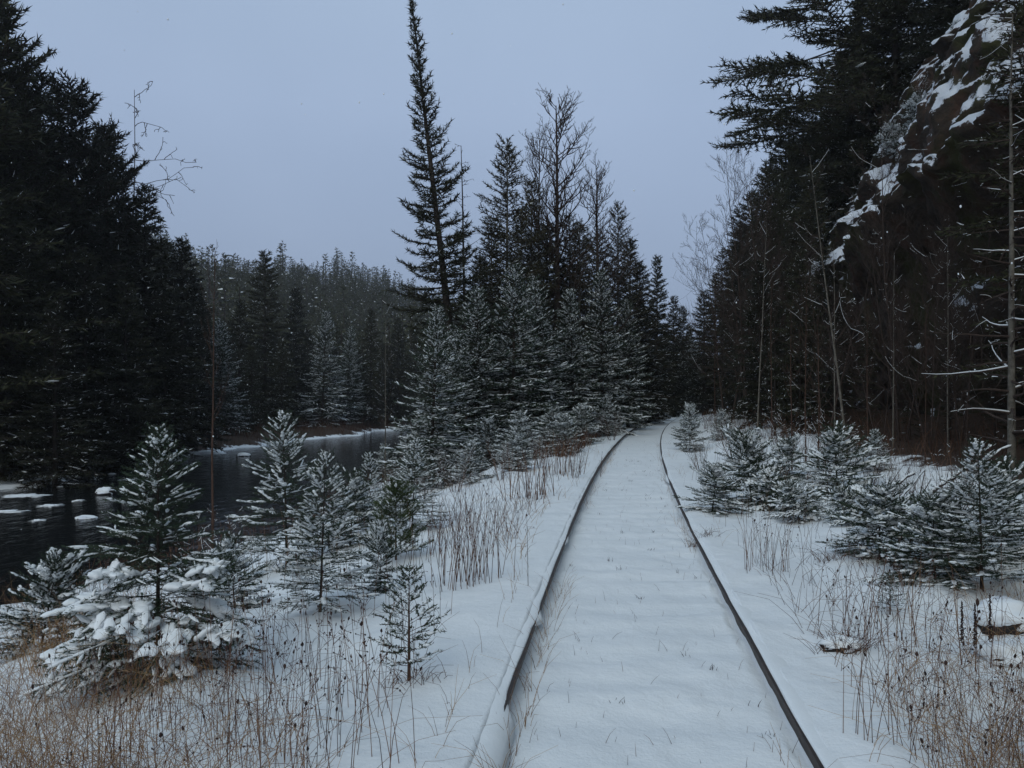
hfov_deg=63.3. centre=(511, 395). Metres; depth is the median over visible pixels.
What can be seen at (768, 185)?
spruce tree
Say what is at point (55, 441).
spruce tree
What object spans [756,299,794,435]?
spruce tree
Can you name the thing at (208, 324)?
spruce tree
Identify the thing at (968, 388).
bare tree
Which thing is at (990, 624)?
seed spike
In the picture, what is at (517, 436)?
young fir
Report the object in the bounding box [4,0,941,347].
sky
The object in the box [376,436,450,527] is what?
spruce sapling
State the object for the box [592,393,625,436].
young fir
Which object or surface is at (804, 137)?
spruce tree
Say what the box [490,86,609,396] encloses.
bare larch
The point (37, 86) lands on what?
pine tree
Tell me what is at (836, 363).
bare tree
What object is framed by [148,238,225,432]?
spruce tree
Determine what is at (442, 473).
young fir
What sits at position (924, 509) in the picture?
spruce shrub
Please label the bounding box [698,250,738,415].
spruce tree
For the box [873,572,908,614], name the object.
spruce seedling
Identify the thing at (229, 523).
bare shrub
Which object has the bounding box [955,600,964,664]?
seed spike
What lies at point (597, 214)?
bare larch
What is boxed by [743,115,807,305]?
spruce tree
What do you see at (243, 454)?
river rock
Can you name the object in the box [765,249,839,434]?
spruce tree
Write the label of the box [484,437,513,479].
bare shrub
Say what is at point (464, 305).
dead tree
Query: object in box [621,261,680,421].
spruce tree
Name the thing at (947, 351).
bare tree
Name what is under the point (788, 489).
spruce shrub
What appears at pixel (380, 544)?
spruce shrub
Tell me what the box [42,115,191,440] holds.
pine tree
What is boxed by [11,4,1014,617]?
snowfall
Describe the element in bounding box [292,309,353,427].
fir tree
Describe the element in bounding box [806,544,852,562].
grass tuft
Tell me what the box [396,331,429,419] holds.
spruce tree
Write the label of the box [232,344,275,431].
spruce tree
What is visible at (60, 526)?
river
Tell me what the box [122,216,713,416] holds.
forest
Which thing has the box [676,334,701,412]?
fir tree
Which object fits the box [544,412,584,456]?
young fir
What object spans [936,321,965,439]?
spruce tree
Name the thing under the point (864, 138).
spruce tree
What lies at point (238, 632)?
weed clump
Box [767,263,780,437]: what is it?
bare sapling
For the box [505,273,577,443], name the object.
fir tree
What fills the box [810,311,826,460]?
bare sapling
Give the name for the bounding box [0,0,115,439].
pine tree
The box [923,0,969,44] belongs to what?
spruce tree
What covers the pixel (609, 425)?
bare shrub
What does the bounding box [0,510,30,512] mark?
ice floe
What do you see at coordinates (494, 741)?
rail
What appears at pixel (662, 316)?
spruce tree
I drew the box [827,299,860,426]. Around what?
spruce tree
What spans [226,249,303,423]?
spruce tree
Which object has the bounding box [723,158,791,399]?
spruce tree
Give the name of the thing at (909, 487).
fallen branch
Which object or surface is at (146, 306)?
spruce tree
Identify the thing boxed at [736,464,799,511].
spruce shrub
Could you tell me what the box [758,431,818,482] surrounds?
spruce shrub
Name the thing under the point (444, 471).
bare shrub
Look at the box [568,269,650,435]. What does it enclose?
fir tree
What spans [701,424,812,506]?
spruce shrub
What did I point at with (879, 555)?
weed clump
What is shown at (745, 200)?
spruce tree
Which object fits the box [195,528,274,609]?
spruce shrub
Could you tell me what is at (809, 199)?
spruce tree
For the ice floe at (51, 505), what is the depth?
27.02 m
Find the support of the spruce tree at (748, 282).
on the ground at (684, 611)
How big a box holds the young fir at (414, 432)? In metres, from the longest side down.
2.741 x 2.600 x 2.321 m
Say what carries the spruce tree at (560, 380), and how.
on the ground at (684, 611)
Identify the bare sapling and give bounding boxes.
[200,239,231,548]
[710,269,720,422]
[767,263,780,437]
[785,299,804,468]
[796,277,817,460]
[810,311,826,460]
[861,287,873,441]
[918,297,929,463]
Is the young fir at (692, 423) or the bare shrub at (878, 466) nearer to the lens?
the bare shrub at (878, 466)
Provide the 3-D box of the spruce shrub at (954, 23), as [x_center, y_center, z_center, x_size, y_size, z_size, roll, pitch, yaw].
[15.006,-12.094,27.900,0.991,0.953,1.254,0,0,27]
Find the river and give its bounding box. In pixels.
[0,430,425,604]
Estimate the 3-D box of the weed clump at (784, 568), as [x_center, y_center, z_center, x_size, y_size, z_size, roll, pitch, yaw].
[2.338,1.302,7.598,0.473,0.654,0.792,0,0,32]
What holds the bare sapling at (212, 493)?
on the ground at (684, 611)
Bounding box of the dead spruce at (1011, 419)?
[921,0,1023,468]
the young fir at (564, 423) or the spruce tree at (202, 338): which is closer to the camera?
the young fir at (564, 423)
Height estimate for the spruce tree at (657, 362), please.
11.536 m
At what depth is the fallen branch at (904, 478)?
11.10 m
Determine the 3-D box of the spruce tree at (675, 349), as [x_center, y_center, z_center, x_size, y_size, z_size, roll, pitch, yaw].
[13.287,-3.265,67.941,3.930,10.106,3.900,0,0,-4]
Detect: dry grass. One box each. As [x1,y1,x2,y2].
[0,442,598,767]
[692,418,1023,767]
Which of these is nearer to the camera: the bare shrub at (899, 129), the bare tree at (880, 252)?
the bare tree at (880, 252)
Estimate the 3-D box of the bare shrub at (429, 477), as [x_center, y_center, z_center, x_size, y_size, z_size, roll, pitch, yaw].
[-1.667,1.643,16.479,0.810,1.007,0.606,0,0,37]
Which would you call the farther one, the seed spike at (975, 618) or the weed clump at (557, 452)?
the weed clump at (557, 452)
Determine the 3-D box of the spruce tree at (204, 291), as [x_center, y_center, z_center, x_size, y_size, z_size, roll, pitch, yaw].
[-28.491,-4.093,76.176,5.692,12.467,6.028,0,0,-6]
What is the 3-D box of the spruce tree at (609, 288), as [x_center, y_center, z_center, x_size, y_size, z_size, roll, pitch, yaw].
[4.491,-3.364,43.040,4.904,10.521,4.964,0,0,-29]
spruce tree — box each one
[0,187,94,482]
[0,299,117,490]
[71,278,181,471]
[78,184,155,438]
[93,182,224,460]
[103,216,172,429]
[128,299,203,460]
[138,235,238,453]
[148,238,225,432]
[171,274,240,433]
[184,313,230,429]
[189,285,225,405]
[218,320,250,407]
[222,299,269,426]
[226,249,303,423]
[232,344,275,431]
[259,329,289,408]
[259,339,304,429]
[272,287,320,422]
[291,330,326,420]
[320,345,350,418]
[324,335,350,407]
[348,308,394,425]
[348,350,369,420]
[367,345,396,420]
[375,318,418,424]
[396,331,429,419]
[410,349,451,445]
[430,214,544,430]
[453,253,504,427]
[460,134,556,427]
[479,301,517,452]
[496,333,545,426]
[497,222,559,418]
[502,175,579,406]
[526,221,595,407]
[540,212,620,409]
[544,329,579,427]
[545,220,631,421]
[576,232,643,424]
[592,199,655,418]
[611,237,677,422]
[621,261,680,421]
[643,254,681,418]
[651,311,684,415]
[660,295,699,416]
[667,306,696,414]
[677,290,731,416]
[688,330,711,410]
[689,275,728,412]
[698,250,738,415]
[705,224,748,400]
[705,244,750,412]
[707,204,762,416]
[712,188,766,407]
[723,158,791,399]
[727,259,791,429]
[728,167,807,420]
[729,212,776,412]
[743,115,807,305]
[747,177,832,414]
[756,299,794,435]
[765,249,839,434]
[766,104,827,287]
[772,222,819,416]
[778,167,845,414]
[783,72,834,263]
[795,30,879,258]
[795,255,845,426]
[797,109,849,259]
[812,0,913,226]
[814,44,881,240]
[825,0,942,200]
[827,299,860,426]
[852,320,884,431]
[884,15,926,117]
[888,0,953,120]
[895,329,929,439]
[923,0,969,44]
[931,0,1023,446]
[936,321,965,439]
[977,330,1006,440]
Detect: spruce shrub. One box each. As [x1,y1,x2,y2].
[0,542,92,660]
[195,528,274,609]
[309,466,393,550]
[348,517,410,593]
[672,459,754,516]
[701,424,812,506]
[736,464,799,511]
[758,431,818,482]
[762,475,831,523]
[792,419,889,502]
[816,477,922,569]
[816,480,896,526]
[861,487,1012,590]
[870,122,903,160]
[875,493,948,545]
[885,123,904,147]
[894,89,926,129]
[895,128,907,155]
[918,515,1005,572]
[948,18,959,29]
[949,452,1023,567]
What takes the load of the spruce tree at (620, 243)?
on the ground at (684, 611)
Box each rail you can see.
[469,415,667,767]
[660,419,845,767]
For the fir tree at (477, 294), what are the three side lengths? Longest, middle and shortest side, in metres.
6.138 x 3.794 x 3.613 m
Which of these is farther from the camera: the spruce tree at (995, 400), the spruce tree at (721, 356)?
the spruce tree at (721, 356)
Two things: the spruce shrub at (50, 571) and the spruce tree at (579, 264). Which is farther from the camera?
the spruce tree at (579, 264)
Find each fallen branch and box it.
[850,468,925,534]
[861,462,914,503]
[896,471,954,512]
[942,443,1010,478]
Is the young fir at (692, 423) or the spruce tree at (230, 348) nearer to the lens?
the young fir at (692, 423)
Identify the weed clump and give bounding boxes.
[197,597,345,767]
[289,553,394,706]
[340,621,421,767]
[426,481,533,590]
[486,441,553,503]
[534,436,602,476]
[736,502,803,575]
[815,538,1007,656]
[843,600,908,743]
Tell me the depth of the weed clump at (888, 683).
3.82 m
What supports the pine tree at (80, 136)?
on the ground at (684, 611)
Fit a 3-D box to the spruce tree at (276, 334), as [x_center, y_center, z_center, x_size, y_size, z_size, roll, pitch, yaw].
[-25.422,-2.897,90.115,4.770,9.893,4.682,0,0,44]
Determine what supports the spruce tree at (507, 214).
on the ground at (684, 611)
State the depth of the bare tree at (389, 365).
23.98 m
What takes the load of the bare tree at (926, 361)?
on the ground at (684, 611)
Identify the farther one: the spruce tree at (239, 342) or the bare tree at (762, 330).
the spruce tree at (239, 342)
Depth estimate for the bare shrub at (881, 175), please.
32.77 m
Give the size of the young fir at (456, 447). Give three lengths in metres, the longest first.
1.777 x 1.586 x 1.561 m
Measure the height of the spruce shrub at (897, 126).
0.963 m
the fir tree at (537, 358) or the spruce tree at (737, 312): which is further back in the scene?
the spruce tree at (737, 312)
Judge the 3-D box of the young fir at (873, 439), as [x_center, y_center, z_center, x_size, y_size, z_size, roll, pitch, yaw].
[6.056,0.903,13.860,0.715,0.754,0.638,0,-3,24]
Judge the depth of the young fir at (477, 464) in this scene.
17.68 m
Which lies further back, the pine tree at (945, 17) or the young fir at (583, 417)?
the pine tree at (945, 17)
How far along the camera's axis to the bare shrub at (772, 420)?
18.77 m
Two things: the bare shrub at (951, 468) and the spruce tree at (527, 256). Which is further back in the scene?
the spruce tree at (527, 256)
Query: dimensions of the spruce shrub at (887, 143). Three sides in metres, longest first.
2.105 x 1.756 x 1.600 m
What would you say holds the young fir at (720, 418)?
on the ground at (684, 611)
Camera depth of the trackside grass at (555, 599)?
4.80 m
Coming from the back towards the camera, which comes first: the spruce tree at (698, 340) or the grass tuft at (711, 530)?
the spruce tree at (698, 340)
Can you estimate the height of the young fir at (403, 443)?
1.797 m
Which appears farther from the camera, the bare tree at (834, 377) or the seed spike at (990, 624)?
the bare tree at (834, 377)
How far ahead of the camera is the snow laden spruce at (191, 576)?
4.88 m
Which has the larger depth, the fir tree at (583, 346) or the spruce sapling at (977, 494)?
the fir tree at (583, 346)
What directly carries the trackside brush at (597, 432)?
on the ground at (684, 611)
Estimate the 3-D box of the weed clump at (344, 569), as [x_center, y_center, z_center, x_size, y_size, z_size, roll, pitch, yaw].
[-0.933,1.248,4.436,0.401,0.806,0.571,0,0,-34]
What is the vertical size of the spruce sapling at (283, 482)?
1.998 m
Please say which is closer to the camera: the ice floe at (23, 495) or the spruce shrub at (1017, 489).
the spruce shrub at (1017, 489)
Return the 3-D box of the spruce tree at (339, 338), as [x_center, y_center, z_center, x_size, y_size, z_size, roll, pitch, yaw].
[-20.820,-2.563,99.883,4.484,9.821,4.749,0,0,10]
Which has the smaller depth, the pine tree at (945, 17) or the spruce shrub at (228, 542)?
the spruce shrub at (228, 542)
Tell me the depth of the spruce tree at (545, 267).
36.77 m
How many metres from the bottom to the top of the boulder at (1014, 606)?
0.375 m
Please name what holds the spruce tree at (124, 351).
on the ground at (684, 611)
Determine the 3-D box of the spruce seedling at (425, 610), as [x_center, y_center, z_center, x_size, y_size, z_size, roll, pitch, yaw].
[-0.594,1.336,4.654,0.500,0.808,0.455,0,0,12]
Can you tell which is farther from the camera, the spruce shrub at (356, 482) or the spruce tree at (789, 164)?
the spruce tree at (789, 164)
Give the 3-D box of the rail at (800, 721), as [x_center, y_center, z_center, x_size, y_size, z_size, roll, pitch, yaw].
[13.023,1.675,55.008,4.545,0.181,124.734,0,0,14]
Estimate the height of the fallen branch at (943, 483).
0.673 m
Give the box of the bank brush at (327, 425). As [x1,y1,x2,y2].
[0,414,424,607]
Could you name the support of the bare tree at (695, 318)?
on the ground at (684, 611)
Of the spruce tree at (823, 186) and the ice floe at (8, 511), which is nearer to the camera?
the ice floe at (8, 511)
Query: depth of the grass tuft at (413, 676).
4.63 m
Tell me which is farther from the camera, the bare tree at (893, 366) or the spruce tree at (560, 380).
the spruce tree at (560, 380)
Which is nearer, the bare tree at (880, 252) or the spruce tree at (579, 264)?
the bare tree at (880, 252)
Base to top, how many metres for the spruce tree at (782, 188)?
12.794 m
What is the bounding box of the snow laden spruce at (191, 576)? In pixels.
[18,420,266,705]
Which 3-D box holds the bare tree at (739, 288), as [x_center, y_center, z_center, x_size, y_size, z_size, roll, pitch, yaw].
[10.170,-5.364,35.878,5.906,13.573,5.952,0,0,24]
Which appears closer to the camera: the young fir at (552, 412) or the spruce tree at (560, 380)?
the young fir at (552, 412)
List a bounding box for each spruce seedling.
[368,563,451,679]
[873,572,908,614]
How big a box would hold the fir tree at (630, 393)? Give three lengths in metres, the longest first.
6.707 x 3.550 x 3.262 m
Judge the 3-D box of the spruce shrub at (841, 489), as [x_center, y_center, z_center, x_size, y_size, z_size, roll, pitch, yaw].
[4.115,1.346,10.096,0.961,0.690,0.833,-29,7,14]
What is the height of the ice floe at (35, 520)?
0.091 m
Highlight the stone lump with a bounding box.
[819,635,862,653]
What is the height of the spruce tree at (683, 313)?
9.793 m
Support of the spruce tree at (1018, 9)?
on the ground at (684, 611)
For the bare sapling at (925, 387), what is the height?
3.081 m
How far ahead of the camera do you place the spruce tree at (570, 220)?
39.80 m
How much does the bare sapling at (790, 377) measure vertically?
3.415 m
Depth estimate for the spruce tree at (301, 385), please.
79.71 m
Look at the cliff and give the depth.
22.85 m
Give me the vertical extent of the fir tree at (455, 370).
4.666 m
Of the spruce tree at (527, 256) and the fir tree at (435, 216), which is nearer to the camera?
the fir tree at (435, 216)
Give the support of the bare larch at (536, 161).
on the ground at (684, 611)
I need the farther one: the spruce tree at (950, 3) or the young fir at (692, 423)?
the spruce tree at (950, 3)
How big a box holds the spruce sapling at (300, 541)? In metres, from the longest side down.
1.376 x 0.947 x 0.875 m
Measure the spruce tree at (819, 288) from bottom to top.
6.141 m
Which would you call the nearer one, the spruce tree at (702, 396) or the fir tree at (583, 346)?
the fir tree at (583, 346)
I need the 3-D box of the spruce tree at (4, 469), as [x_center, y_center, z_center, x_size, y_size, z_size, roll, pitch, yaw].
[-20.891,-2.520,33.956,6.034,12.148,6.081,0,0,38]
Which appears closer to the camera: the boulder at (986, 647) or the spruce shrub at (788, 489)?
the boulder at (986, 647)
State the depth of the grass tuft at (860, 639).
5.14 m
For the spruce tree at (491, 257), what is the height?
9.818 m
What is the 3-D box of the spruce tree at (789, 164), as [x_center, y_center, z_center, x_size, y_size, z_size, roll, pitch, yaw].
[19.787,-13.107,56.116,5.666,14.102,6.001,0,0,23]
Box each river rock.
[75,515,97,519]
[94,487,116,494]
[236,453,250,456]
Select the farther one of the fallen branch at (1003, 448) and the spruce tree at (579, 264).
the spruce tree at (579, 264)
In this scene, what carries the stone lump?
on the ground at (684, 611)
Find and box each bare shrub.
[45,566,115,638]
[178,506,242,592]
[408,454,445,496]
[432,447,477,491]
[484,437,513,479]
[525,428,554,467]
[566,446,588,477]
[595,409,623,439]
[683,435,708,468]
[709,408,753,461]
[762,405,809,447]
[803,405,858,461]
[853,431,893,485]
[876,169,889,180]
[884,455,927,497]
[890,115,911,139]
[911,70,929,96]
[927,443,989,513]
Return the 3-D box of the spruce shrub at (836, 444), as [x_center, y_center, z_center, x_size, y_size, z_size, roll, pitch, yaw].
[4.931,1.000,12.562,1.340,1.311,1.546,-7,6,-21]
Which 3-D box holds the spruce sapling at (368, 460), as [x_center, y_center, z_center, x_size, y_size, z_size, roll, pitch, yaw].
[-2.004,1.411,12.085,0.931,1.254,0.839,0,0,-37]
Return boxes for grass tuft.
[376,655,452,688]
[681,527,732,546]
[786,619,913,656]
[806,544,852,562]
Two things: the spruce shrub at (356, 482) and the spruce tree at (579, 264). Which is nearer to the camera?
the spruce shrub at (356, 482)
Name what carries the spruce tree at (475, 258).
on the ground at (684, 611)
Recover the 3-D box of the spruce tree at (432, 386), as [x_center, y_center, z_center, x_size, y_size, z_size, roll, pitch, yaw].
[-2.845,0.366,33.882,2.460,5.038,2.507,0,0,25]
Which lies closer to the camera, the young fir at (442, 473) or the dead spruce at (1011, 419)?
the dead spruce at (1011, 419)
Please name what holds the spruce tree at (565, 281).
on the ground at (684, 611)
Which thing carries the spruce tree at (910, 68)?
on the cliff
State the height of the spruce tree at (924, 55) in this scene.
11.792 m
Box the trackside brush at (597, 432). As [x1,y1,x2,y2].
[527,404,1023,479]
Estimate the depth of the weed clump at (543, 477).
13.09 m
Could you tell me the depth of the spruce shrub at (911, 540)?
8.29 m
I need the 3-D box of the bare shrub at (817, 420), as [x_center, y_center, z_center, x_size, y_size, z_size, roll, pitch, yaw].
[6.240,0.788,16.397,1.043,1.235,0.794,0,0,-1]
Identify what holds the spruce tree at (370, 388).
on the ground at (684, 611)
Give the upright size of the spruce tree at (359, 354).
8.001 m
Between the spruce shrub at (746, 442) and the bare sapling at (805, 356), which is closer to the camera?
the spruce shrub at (746, 442)
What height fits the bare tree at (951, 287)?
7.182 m
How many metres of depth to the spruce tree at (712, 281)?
69.89 m
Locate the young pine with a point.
(401, 494)
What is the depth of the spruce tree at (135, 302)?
52.06 m
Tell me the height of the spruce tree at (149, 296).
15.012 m
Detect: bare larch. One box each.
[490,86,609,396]
[517,118,572,349]
[560,149,651,391]
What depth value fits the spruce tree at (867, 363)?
21.97 m
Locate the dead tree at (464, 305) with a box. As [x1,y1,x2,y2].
[447,145,480,418]
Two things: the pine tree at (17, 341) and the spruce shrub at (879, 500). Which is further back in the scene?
the pine tree at (17, 341)
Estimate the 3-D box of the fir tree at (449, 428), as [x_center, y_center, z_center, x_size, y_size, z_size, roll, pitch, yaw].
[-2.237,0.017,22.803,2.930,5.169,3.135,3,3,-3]
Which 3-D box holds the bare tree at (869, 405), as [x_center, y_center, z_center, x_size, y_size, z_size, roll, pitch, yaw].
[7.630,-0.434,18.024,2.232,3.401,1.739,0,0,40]
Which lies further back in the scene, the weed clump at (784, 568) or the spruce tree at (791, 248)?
the spruce tree at (791, 248)
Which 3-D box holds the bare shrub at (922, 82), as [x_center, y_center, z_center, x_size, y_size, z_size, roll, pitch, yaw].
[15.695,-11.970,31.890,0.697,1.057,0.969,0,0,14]
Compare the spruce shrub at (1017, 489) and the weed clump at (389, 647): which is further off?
the spruce shrub at (1017, 489)
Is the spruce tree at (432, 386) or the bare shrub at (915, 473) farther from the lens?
the spruce tree at (432, 386)
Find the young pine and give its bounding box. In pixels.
[365,475,433,559]
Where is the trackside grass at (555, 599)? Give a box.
[396,439,956,767]
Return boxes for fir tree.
[198,317,258,434]
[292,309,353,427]
[326,326,370,424]
[378,303,479,487]
[382,0,506,448]
[420,285,527,463]
[422,328,497,466]
[471,259,578,453]
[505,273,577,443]
[537,287,614,437]
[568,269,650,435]
[603,298,657,427]
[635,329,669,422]
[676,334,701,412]
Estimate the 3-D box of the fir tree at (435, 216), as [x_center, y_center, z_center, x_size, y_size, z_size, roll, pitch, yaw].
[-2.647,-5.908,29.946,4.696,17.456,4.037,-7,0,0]
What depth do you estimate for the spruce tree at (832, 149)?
49.72 m
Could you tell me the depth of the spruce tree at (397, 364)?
89.68 m
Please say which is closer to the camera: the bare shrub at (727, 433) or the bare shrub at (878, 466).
the bare shrub at (878, 466)
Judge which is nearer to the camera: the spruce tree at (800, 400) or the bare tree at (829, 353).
the bare tree at (829, 353)
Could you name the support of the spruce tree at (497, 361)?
on the ground at (684, 611)
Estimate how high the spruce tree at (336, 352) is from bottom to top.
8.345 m
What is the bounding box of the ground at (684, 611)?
[0,267,1023,767]
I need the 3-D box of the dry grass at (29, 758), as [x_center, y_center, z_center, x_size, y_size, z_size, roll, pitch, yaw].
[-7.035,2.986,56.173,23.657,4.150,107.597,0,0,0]
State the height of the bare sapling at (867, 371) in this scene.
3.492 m
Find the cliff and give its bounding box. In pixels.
[772,0,1023,416]
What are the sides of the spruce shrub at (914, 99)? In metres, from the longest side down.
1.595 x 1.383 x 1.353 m
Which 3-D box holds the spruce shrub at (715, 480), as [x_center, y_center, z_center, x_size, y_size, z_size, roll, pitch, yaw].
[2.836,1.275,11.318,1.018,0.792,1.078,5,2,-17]
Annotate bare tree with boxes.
[112,81,201,439]
[373,299,399,490]
[667,195,803,423]
[676,132,819,421]
[706,147,827,424]
[738,217,782,434]
[770,223,932,438]
[792,147,856,457]
[812,298,923,449]
[816,238,849,427]
[833,73,992,441]
[873,209,993,452]
[874,248,908,451]
[908,170,1023,440]
[911,272,1021,457]
[930,230,962,452]
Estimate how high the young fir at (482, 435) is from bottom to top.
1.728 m
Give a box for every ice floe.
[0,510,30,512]
[4,493,48,497]
[32,519,46,521]
[36,504,63,507]
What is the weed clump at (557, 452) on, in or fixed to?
on the ground at (684, 611)
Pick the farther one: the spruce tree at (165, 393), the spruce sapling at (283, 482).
the spruce tree at (165, 393)
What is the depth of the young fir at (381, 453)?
31.51 m
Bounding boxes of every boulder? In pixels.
[970,637,1023,670]
[972,596,1023,635]
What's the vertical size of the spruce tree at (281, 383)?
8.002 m
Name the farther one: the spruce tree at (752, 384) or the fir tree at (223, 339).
the fir tree at (223, 339)
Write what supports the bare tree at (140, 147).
on the ground at (684, 611)
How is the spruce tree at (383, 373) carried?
on the ground at (684, 611)
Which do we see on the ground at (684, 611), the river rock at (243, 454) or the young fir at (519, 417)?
the young fir at (519, 417)
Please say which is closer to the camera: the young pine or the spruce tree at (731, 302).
the young pine
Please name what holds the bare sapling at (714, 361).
on the ground at (684, 611)
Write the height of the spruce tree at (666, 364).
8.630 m
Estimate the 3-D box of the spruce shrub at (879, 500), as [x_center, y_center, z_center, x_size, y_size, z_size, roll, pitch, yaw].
[3.416,1.187,7.857,1.114,0.866,1.180,-1,3,30]
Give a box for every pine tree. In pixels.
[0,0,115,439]
[0,0,120,413]
[2,66,134,465]
[13,66,159,454]
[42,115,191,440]
[700,0,939,219]
[910,0,968,55]
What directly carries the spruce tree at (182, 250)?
on the ground at (684, 611)
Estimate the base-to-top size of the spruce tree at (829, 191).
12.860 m
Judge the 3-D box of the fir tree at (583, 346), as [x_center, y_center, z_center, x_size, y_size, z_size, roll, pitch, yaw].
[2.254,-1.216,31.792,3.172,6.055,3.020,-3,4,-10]
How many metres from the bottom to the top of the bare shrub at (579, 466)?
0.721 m
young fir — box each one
[366,443,397,480]
[389,432,428,486]
[402,408,438,466]
[418,448,455,488]
[434,432,473,477]
[448,437,496,483]
[464,414,518,469]
[488,408,554,462]
[495,426,536,470]
[530,406,575,452]
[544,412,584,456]
[567,402,603,445]
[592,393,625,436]
[669,401,710,452]
[707,408,734,440]
[861,429,897,471]
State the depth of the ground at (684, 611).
5.62 m
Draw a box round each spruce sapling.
[225,407,348,573]
[265,447,380,614]
[343,451,399,526]
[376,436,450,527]
[905,436,1023,590]
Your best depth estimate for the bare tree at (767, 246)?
33.20 m
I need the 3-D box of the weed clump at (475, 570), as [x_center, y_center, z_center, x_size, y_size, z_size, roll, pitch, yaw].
[-0.275,1.213,7.164,0.917,0.937,0.861,0,0,0]
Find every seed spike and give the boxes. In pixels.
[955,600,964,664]
[972,598,980,670]
[987,593,994,667]
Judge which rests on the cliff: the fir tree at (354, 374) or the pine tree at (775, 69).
the pine tree at (775, 69)
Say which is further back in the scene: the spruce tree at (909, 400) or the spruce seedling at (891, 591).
the spruce tree at (909, 400)
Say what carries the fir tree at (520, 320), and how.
on the ground at (684, 611)
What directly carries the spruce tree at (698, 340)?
on the ground at (684, 611)
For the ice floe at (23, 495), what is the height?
0.081 m
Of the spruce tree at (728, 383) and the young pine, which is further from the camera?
the spruce tree at (728, 383)
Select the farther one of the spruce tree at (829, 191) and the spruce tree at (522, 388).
the spruce tree at (829, 191)
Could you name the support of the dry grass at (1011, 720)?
on the ground at (684, 611)
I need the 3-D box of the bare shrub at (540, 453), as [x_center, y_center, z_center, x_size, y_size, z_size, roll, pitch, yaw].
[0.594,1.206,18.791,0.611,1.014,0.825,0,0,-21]
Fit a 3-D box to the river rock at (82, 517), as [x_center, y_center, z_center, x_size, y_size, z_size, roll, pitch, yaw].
[-12.573,3.628,24.515,0.686,0.228,0.681,0,0,-37]
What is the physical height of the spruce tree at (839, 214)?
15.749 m
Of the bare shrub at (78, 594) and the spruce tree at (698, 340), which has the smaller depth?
the bare shrub at (78, 594)
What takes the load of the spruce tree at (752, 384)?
on the ground at (684, 611)
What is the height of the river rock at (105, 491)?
0.565 m
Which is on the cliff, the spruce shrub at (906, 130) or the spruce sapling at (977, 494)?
the spruce shrub at (906, 130)
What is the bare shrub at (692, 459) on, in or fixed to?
on the ground at (684, 611)
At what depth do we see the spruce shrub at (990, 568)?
7.24 m
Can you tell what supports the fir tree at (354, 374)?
on the ground at (684, 611)
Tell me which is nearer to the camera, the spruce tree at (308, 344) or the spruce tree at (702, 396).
the spruce tree at (702, 396)

